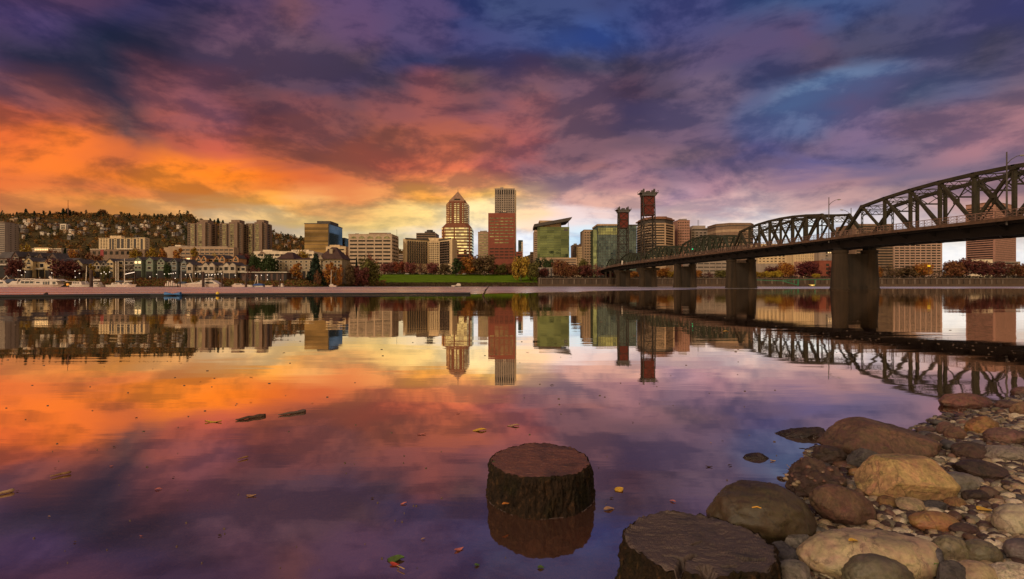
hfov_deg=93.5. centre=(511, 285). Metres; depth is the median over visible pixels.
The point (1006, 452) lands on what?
boulder
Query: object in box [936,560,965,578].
boulder
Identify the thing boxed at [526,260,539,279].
autumn tree
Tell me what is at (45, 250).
flat roofed hall
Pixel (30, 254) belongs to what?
townhouse
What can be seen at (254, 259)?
autumn tree
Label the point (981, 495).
cobble
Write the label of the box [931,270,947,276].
thin tree
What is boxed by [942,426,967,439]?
cobble
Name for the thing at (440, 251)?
hotel
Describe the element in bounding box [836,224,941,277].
striped slab
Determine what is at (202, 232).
apartment tower
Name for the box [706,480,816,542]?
boulder
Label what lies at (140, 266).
townhouse
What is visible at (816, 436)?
cobble
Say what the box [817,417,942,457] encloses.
boulder
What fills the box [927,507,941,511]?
pebble
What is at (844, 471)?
pebble
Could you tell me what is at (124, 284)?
sailboat
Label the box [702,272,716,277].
thin tree
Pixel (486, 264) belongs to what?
autumn tree
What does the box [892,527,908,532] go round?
pebble
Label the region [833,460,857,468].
cobble
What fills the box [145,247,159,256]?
autumn tree
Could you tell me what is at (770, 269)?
autumn tree
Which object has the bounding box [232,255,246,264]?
townhouse
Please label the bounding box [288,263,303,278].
autumn tree
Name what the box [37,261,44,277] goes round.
townhouse
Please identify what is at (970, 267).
autumn tree
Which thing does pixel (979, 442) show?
pebble
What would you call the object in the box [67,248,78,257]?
autumn tree
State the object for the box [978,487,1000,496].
pebble
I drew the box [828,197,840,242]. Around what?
street lamp
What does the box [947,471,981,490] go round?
boulder
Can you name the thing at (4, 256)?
townhouse
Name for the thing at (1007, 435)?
boulder
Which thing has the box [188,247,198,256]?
autumn tree
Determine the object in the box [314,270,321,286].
thin tree
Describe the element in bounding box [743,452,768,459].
cobble
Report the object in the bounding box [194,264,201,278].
townhouse
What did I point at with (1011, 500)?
pebble
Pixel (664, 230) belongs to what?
crowned tower
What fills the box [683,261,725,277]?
parking block
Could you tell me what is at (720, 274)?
autumn tree
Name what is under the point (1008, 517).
boulder
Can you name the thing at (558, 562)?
shore
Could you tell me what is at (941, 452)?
pebble
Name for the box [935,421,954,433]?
cobble
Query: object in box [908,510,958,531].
cobble
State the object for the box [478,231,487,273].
office block
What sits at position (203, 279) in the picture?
mooring post
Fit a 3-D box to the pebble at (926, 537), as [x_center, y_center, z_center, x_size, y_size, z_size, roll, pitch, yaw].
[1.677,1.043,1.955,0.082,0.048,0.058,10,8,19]
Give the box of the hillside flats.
[60,224,70,229]
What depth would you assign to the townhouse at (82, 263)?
373.45 m
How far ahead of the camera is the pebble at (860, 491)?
2.45 m
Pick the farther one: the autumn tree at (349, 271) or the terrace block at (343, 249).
the terrace block at (343, 249)
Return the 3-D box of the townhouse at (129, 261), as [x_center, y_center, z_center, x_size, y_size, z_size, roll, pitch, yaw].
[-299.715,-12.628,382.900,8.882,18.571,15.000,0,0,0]
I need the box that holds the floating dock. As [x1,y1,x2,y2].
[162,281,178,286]
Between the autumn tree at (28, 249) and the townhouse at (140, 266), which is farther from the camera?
the autumn tree at (28, 249)
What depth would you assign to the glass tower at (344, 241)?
743.66 m
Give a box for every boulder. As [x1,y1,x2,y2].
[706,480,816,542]
[772,540,798,560]
[775,427,825,437]
[780,559,811,578]
[783,456,846,496]
[784,534,808,548]
[796,527,938,578]
[808,484,877,524]
[811,445,846,464]
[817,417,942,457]
[841,553,914,578]
[846,447,877,467]
[854,453,960,499]
[935,548,943,561]
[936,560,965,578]
[938,393,993,408]
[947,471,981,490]
[950,442,986,458]
[951,459,1010,480]
[964,416,999,432]
[982,427,1023,443]
[985,445,1023,459]
[990,503,1023,533]
[1010,386,1023,394]
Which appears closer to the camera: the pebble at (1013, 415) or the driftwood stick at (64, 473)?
the driftwood stick at (64, 473)
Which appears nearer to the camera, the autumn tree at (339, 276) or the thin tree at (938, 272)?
the autumn tree at (339, 276)
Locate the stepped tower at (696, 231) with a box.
[690,226,707,254]
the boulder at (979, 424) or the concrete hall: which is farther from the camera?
the concrete hall
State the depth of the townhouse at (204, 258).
415.15 m
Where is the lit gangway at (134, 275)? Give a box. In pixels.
[125,272,135,282]
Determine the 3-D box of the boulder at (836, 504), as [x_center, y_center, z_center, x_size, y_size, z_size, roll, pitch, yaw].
[1.533,1.024,2.240,0.316,0.180,0.156,22,0,0]
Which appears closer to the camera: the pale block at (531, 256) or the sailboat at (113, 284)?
the sailboat at (113, 284)
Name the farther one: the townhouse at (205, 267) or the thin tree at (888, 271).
the thin tree at (888, 271)
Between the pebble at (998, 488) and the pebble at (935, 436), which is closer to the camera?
the pebble at (998, 488)
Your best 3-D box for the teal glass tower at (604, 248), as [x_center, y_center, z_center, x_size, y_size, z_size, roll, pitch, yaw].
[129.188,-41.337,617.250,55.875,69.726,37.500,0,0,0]
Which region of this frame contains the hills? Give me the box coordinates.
[0,216,957,286]
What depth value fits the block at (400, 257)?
640.00 m
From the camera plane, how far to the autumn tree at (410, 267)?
544.50 m
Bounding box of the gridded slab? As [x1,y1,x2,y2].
[673,219,689,265]
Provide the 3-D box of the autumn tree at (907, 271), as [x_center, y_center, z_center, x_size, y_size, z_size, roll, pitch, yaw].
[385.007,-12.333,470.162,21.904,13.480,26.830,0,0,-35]
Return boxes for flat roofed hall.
[20,248,78,254]
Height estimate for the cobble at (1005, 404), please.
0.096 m
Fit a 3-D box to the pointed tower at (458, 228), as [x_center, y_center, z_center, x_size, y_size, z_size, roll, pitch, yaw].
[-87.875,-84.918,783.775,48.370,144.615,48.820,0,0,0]
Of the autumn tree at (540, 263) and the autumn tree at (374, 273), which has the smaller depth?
the autumn tree at (374, 273)
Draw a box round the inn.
[276,247,350,283]
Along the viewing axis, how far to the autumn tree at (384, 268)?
545.11 m
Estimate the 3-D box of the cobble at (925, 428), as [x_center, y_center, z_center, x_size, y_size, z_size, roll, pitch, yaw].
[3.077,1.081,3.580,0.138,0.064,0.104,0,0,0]
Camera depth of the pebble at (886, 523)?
2.14 m
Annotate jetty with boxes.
[61,286,295,286]
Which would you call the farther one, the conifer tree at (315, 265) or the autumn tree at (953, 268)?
the autumn tree at (953, 268)
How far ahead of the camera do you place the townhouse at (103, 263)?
372.00 m
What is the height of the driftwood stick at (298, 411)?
0.029 m
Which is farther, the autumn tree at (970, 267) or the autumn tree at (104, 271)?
the autumn tree at (970, 267)
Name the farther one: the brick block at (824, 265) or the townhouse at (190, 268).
the brick block at (824, 265)
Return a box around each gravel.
[799,395,1023,578]
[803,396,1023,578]
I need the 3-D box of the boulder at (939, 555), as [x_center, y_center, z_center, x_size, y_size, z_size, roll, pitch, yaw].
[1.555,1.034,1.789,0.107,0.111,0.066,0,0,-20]
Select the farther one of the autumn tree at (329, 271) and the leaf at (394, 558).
the autumn tree at (329, 271)
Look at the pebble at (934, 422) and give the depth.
3.75 m
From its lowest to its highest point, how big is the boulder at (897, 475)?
0.266 m
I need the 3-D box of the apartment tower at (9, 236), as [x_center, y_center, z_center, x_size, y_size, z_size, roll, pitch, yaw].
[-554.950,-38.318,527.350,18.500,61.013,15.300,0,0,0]
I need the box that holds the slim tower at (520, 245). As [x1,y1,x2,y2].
[518,240,522,255]
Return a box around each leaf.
[387,555,403,561]
[614,487,622,491]
[976,506,991,510]
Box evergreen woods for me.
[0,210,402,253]
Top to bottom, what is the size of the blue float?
0.380 m
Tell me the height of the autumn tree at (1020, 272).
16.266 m
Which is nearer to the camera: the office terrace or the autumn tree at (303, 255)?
the autumn tree at (303, 255)
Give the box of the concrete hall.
[755,258,780,277]
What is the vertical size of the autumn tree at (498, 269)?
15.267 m
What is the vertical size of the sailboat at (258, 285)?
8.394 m
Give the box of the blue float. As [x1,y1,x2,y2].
[164,292,181,295]
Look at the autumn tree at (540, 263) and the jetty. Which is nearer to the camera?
the jetty
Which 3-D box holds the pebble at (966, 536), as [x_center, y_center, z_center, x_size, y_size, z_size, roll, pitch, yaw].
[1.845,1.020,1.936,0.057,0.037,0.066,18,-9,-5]
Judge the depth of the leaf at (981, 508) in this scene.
2.14 m
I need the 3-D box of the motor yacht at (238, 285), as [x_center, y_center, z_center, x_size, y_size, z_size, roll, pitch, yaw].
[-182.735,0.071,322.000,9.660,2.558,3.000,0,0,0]
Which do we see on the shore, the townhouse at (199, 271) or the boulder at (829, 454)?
the boulder at (829, 454)
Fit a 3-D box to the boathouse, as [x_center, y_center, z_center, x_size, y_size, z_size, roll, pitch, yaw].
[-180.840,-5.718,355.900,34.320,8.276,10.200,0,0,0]
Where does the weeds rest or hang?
on the hills
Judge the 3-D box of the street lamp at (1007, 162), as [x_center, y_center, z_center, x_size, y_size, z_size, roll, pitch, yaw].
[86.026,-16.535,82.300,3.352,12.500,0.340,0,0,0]
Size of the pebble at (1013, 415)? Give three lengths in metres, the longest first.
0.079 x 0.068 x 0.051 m
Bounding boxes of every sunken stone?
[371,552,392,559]
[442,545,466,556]
[489,544,505,552]
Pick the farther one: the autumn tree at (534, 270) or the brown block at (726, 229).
the brown block at (726, 229)
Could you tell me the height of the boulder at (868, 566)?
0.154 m
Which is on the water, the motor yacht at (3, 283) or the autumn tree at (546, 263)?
the motor yacht at (3, 283)
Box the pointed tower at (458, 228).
[442,192,473,272]
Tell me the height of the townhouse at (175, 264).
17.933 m
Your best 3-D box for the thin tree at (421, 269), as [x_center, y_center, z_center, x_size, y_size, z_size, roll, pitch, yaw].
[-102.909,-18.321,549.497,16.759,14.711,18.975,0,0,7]
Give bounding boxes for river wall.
[538,277,1023,286]
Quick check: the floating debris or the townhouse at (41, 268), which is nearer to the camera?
the floating debris
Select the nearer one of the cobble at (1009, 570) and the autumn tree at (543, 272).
the cobble at (1009, 570)
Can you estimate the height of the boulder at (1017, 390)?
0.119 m
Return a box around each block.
[99,236,149,249]
[304,221,341,252]
[326,245,347,255]
[348,233,398,273]
[399,254,402,272]
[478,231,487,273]
[516,252,521,258]
[530,252,532,262]
[539,258,576,277]
[571,243,579,257]
[574,247,581,276]
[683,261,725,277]
[707,223,753,261]
[786,253,813,277]
[807,258,831,276]
[814,252,831,260]
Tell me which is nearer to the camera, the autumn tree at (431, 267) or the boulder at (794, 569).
the boulder at (794, 569)
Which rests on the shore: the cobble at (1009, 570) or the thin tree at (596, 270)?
the cobble at (1009, 570)
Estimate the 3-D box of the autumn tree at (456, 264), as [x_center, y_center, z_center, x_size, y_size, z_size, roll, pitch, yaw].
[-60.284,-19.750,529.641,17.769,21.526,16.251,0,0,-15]
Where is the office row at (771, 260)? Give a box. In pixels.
[750,244,785,277]
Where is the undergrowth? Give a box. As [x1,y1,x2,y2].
[0,277,385,286]
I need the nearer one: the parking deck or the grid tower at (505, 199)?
the parking deck
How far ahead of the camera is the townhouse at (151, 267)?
372.00 m
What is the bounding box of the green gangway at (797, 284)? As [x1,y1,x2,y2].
[765,279,829,286]
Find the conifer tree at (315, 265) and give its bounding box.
[306,253,326,284]
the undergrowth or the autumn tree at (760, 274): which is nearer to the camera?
the undergrowth
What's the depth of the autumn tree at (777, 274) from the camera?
454.40 m
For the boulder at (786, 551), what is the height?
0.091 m
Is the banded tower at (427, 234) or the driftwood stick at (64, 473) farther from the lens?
the banded tower at (427, 234)
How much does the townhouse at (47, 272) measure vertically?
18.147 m
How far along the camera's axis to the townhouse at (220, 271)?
372.80 m
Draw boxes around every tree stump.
[486,442,595,519]
[615,510,782,578]
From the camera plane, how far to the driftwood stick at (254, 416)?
3.98 m
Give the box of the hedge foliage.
[388,272,1023,277]
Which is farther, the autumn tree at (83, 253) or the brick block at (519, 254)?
the brick block at (519, 254)
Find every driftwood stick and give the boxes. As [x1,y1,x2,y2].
[0,488,14,494]
[50,471,70,476]
[235,414,265,420]
[278,409,305,414]
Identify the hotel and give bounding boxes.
[403,238,456,273]
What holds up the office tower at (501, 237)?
on the hills
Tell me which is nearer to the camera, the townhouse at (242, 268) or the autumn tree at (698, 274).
the townhouse at (242, 268)
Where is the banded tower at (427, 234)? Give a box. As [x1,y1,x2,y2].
[416,230,438,238]
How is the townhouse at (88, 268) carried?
on the hills
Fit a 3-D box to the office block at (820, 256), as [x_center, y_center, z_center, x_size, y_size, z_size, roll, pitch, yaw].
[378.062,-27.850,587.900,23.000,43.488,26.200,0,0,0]
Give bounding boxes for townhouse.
[0,252,13,277]
[11,251,27,277]
[23,257,45,278]
[26,252,38,257]
[35,260,43,278]
[36,252,50,258]
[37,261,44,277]
[44,258,56,278]
[48,253,69,258]
[56,258,71,278]
[76,259,94,278]
[87,262,93,277]
[92,260,101,277]
[99,260,106,278]
[106,258,120,278]
[118,259,125,278]
[122,258,134,278]
[134,256,147,278]
[145,256,159,278]
[156,257,172,278]
[170,258,182,278]
[180,259,196,278]
[186,262,201,278]
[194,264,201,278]
[195,255,202,261]
[197,265,201,278]
[200,255,213,263]
[202,262,209,277]
[208,262,222,277]
[213,255,220,261]
[218,265,222,277]
[219,255,232,263]
[223,262,230,278]
[229,262,243,278]
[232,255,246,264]
[237,265,250,278]
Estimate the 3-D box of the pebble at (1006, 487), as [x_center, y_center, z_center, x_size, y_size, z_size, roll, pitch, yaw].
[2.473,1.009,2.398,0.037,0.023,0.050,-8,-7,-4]
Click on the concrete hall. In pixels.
(760, 268)
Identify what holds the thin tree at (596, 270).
on the hills
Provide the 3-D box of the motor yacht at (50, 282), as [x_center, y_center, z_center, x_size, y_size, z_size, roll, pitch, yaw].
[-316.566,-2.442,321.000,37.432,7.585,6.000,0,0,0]
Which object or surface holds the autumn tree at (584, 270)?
on the hills
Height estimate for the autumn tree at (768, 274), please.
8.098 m
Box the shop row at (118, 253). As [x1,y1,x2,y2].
[90,248,156,260]
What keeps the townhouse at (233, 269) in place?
on the hills
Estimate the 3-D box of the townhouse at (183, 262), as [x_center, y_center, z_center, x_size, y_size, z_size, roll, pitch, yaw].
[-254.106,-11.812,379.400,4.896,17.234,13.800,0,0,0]
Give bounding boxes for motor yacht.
[0,276,19,286]
[6,276,67,286]
[65,281,88,286]
[93,277,103,286]
[178,274,223,286]
[232,283,244,286]
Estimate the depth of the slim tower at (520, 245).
779.80 m
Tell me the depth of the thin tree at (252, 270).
354.70 m
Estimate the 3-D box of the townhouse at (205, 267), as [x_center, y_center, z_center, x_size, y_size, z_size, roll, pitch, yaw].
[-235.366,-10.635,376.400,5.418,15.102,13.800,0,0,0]
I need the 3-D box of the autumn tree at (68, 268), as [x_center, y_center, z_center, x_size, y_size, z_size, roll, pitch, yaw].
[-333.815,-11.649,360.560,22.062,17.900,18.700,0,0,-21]
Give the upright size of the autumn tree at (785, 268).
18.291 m
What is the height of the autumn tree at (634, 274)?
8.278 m
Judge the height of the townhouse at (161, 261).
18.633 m
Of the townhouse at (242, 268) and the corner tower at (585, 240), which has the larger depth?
the corner tower at (585, 240)
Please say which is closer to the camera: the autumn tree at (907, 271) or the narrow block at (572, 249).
the autumn tree at (907, 271)
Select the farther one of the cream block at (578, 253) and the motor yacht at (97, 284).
the cream block at (578, 253)
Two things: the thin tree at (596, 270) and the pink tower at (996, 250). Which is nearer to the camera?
the thin tree at (596, 270)
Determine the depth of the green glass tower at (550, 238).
620.00 m
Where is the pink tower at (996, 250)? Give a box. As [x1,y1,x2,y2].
[964,202,1019,277]
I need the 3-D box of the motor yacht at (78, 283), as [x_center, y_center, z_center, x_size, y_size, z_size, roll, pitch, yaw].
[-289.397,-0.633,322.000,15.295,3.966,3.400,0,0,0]
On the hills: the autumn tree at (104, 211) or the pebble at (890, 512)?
the autumn tree at (104, 211)
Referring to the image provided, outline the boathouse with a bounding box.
[240,272,291,281]
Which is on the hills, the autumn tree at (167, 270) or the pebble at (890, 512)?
the autumn tree at (167, 270)
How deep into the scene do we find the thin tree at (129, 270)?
361.89 m
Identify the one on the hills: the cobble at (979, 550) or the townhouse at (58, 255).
the townhouse at (58, 255)
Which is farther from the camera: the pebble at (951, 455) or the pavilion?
the pavilion
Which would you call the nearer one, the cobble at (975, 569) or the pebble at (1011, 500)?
the cobble at (975, 569)
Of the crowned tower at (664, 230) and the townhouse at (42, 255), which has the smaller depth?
the townhouse at (42, 255)
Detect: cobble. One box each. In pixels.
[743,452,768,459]
[812,432,823,438]
[816,526,826,531]
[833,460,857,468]
[848,468,857,475]
[876,495,896,506]
[895,497,924,510]
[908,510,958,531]
[916,426,935,431]
[923,500,946,509]
[931,534,968,560]
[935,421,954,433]
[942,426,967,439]
[943,497,966,506]
[948,522,979,533]
[958,560,997,578]
[961,490,991,500]
[965,539,1002,561]
[989,561,1023,578]
[994,400,1015,408]
[1002,538,1023,559]
[1008,401,1023,414]
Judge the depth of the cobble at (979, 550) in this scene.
1.78 m
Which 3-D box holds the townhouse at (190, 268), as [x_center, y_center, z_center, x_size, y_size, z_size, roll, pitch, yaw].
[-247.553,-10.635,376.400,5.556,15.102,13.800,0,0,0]
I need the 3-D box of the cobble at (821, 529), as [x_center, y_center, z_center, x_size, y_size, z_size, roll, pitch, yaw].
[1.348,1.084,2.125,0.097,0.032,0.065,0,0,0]
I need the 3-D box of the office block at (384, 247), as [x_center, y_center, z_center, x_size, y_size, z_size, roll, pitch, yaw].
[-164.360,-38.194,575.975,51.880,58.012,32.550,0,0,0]
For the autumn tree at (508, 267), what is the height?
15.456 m
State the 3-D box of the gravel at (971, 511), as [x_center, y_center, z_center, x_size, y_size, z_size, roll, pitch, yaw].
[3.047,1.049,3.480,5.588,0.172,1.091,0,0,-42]
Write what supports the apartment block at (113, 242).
on the hills
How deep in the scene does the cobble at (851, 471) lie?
2.75 m
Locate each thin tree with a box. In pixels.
[122,265,137,278]
[241,265,264,278]
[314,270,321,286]
[416,263,427,274]
[590,263,604,277]
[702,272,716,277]
[878,264,902,277]
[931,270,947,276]
[999,267,1018,277]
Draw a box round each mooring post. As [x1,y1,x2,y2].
[89,270,92,286]
[202,272,204,286]
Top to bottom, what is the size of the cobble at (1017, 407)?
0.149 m
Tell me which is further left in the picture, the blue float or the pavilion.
the blue float
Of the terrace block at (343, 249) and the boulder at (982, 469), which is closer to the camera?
the boulder at (982, 469)
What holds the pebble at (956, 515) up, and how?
on the shore
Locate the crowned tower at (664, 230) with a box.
[636,216,674,277]
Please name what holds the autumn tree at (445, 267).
on the lawn
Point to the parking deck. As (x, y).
(217, 250)
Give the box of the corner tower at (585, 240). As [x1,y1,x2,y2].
[580,230,591,277]
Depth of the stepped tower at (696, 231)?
680.00 m
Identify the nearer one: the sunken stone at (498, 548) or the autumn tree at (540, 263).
the sunken stone at (498, 548)
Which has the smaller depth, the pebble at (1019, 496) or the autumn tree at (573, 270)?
the pebble at (1019, 496)
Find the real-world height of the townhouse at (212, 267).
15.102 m
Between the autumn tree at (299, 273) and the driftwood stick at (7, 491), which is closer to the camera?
the driftwood stick at (7, 491)
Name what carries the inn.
on the hills
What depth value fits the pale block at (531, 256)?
720.00 m
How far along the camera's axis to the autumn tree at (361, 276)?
382.46 m
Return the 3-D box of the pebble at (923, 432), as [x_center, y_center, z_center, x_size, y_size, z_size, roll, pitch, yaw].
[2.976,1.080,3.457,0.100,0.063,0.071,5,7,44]
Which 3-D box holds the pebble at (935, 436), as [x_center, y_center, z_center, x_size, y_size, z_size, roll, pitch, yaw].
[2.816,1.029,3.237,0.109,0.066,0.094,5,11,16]
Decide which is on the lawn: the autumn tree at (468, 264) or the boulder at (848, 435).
the autumn tree at (468, 264)
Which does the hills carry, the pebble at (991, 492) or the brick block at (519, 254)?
the brick block at (519, 254)
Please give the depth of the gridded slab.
659.93 m
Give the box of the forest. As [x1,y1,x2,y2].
[0,212,401,257]
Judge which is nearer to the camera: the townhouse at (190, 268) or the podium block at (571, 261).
the townhouse at (190, 268)
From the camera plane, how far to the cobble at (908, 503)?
2.25 m
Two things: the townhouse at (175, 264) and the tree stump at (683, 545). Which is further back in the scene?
the townhouse at (175, 264)
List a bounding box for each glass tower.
[342,238,347,246]
[533,217,571,260]
[591,224,638,277]
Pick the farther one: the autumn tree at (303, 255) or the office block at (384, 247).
the office block at (384, 247)
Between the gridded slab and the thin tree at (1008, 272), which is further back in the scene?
the gridded slab
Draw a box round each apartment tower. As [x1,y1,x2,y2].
[0,221,19,253]
[188,220,217,245]
[219,220,245,255]
[246,220,271,258]
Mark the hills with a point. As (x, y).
(88, 239)
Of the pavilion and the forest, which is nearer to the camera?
the pavilion
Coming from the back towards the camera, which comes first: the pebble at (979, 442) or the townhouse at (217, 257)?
the townhouse at (217, 257)
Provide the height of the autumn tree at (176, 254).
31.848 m
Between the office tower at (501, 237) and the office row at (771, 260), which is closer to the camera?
the office row at (771, 260)
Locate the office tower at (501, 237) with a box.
[488,211,514,274]
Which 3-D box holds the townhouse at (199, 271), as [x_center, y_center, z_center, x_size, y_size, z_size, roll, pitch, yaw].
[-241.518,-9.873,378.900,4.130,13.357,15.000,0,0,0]
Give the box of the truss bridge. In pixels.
[594,163,1023,289]
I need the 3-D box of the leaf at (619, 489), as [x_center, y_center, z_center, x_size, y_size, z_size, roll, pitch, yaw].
[0.573,1.094,2.585,0.046,0.008,0.046,0,0,17]
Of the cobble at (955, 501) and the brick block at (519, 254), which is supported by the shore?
the cobble at (955, 501)
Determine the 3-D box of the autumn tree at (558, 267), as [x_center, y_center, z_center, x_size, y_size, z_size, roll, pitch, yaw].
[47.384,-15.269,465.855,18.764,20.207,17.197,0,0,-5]
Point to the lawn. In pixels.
(473, 278)
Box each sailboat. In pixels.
[85,266,88,284]
[105,272,123,286]
[116,258,136,286]
[252,275,264,286]
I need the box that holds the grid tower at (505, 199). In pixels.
[495,187,515,260]
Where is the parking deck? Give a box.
[164,245,238,258]
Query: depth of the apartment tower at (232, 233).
730.50 m
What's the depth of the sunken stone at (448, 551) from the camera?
2.14 m
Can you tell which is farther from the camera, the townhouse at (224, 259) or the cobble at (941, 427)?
the townhouse at (224, 259)
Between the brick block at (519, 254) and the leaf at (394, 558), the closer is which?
the leaf at (394, 558)
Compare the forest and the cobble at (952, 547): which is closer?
the cobble at (952, 547)
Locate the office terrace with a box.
[254,250,322,269]
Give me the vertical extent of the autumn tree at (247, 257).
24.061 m
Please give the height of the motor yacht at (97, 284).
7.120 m
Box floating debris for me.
[6,313,1017,569]
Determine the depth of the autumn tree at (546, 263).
537.33 m
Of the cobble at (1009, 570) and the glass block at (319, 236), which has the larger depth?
the glass block at (319, 236)
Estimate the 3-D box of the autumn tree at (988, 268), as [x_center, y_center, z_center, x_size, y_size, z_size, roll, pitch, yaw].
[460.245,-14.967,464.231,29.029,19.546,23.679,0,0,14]
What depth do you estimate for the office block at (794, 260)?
584.55 m
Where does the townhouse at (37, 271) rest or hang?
on the hills
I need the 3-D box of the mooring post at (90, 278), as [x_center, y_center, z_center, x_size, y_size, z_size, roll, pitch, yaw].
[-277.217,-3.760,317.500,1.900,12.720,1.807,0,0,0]
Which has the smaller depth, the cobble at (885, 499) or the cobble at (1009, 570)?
the cobble at (1009, 570)
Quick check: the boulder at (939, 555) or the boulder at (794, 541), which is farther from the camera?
the boulder at (794, 541)
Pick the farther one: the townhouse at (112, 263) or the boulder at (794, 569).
the townhouse at (112, 263)
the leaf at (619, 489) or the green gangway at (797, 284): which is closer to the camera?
the leaf at (619, 489)
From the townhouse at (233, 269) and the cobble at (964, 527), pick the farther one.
the townhouse at (233, 269)
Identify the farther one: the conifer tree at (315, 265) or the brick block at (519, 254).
the brick block at (519, 254)
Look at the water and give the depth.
4.60 m
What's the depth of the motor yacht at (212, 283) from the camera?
319.80 m
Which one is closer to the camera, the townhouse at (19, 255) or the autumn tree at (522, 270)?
the townhouse at (19, 255)
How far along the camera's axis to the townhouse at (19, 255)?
413.74 m
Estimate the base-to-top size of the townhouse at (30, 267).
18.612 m
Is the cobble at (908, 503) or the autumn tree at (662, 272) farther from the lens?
the autumn tree at (662, 272)
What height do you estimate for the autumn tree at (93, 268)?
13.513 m
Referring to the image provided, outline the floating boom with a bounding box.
[0,292,470,296]
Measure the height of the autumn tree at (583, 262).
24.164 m
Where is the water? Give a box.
[0,287,1023,578]
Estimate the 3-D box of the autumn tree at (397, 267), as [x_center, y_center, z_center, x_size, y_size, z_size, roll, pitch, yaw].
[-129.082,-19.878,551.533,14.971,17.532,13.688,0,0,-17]
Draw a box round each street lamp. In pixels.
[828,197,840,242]
[1006,152,1023,224]
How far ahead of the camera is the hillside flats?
1840.00 m
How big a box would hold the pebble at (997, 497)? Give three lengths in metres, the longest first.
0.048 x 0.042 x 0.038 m
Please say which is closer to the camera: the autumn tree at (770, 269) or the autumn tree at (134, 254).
the autumn tree at (770, 269)
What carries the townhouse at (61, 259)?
on the hills
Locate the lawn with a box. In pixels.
[377,274,536,282]
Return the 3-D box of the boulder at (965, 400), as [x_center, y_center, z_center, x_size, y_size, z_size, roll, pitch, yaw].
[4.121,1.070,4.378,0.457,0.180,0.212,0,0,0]
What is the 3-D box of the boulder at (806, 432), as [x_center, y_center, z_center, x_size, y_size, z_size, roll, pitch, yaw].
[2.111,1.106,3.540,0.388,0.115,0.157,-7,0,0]
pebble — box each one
[839,469,847,473]
[854,488,865,495]
[880,520,890,526]
[884,509,895,516]
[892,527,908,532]
[915,535,932,540]
[918,431,930,434]
[925,433,941,441]
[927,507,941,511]
[929,419,942,425]
[938,449,946,455]
[940,439,954,449]
[947,453,956,457]
[947,510,961,519]
[962,533,978,539]
[971,440,986,444]
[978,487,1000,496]
[993,486,1003,490]
[993,495,1003,499]
[1003,485,1010,489]
[1005,498,1022,503]
[1008,413,1020,417]
[1015,494,1023,499]
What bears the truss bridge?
in the water
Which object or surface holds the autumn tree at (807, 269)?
on the hills
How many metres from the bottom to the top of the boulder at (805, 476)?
0.270 m
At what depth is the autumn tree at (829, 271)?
469.71 m
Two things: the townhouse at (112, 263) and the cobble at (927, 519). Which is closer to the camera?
the cobble at (927, 519)
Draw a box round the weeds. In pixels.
[338,282,537,286]
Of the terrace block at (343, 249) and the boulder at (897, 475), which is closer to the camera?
the boulder at (897, 475)
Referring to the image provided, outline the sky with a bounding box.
[0,0,1023,272]
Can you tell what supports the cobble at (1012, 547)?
on the shore
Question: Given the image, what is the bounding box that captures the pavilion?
[538,268,553,277]
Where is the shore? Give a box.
[329,409,1019,578]
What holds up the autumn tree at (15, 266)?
on the hills
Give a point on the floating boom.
(183, 294)
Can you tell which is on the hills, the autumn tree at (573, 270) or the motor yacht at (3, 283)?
the autumn tree at (573, 270)
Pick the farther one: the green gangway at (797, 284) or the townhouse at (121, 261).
the green gangway at (797, 284)
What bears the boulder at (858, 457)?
on the shore
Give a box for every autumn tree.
[4,257,25,277]
[19,243,31,251]
[45,257,85,278]
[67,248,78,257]
[75,250,88,259]
[85,251,103,260]
[88,264,95,276]
[99,209,108,214]
[99,266,110,279]
[129,247,142,257]
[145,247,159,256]
[154,248,167,257]
[163,263,171,278]
[173,248,182,258]
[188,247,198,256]
[238,252,249,263]
[247,253,259,271]
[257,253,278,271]
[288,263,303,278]
[296,249,309,257]
[322,262,335,284]
[333,264,343,285]
[345,262,354,286]
[350,265,370,286]
[358,256,381,285]
[380,262,394,274]
[393,261,404,273]
[404,262,416,274]
[426,262,438,273]
[438,263,450,273]
[449,258,464,275]
[461,256,477,274]
[471,254,495,275]
[493,263,507,274]
[504,263,514,274]
[511,255,529,279]
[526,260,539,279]
[533,257,541,267]
[538,268,549,277]
[541,258,553,267]
[551,259,568,277]
[564,265,578,277]
[578,258,588,277]
[578,264,592,277]
[630,271,638,277]
[657,267,670,277]
[667,271,673,277]
[696,270,702,276]
[714,270,725,277]
[756,272,764,277]
[763,271,774,277]
[765,265,780,276]
[773,270,782,277]
[777,261,795,277]
[794,261,822,277]
[827,266,830,277]
[890,265,922,277]
[912,262,933,277]
[941,260,965,277]
[955,258,983,277]
[973,260,1013,277]
[1007,263,1023,277]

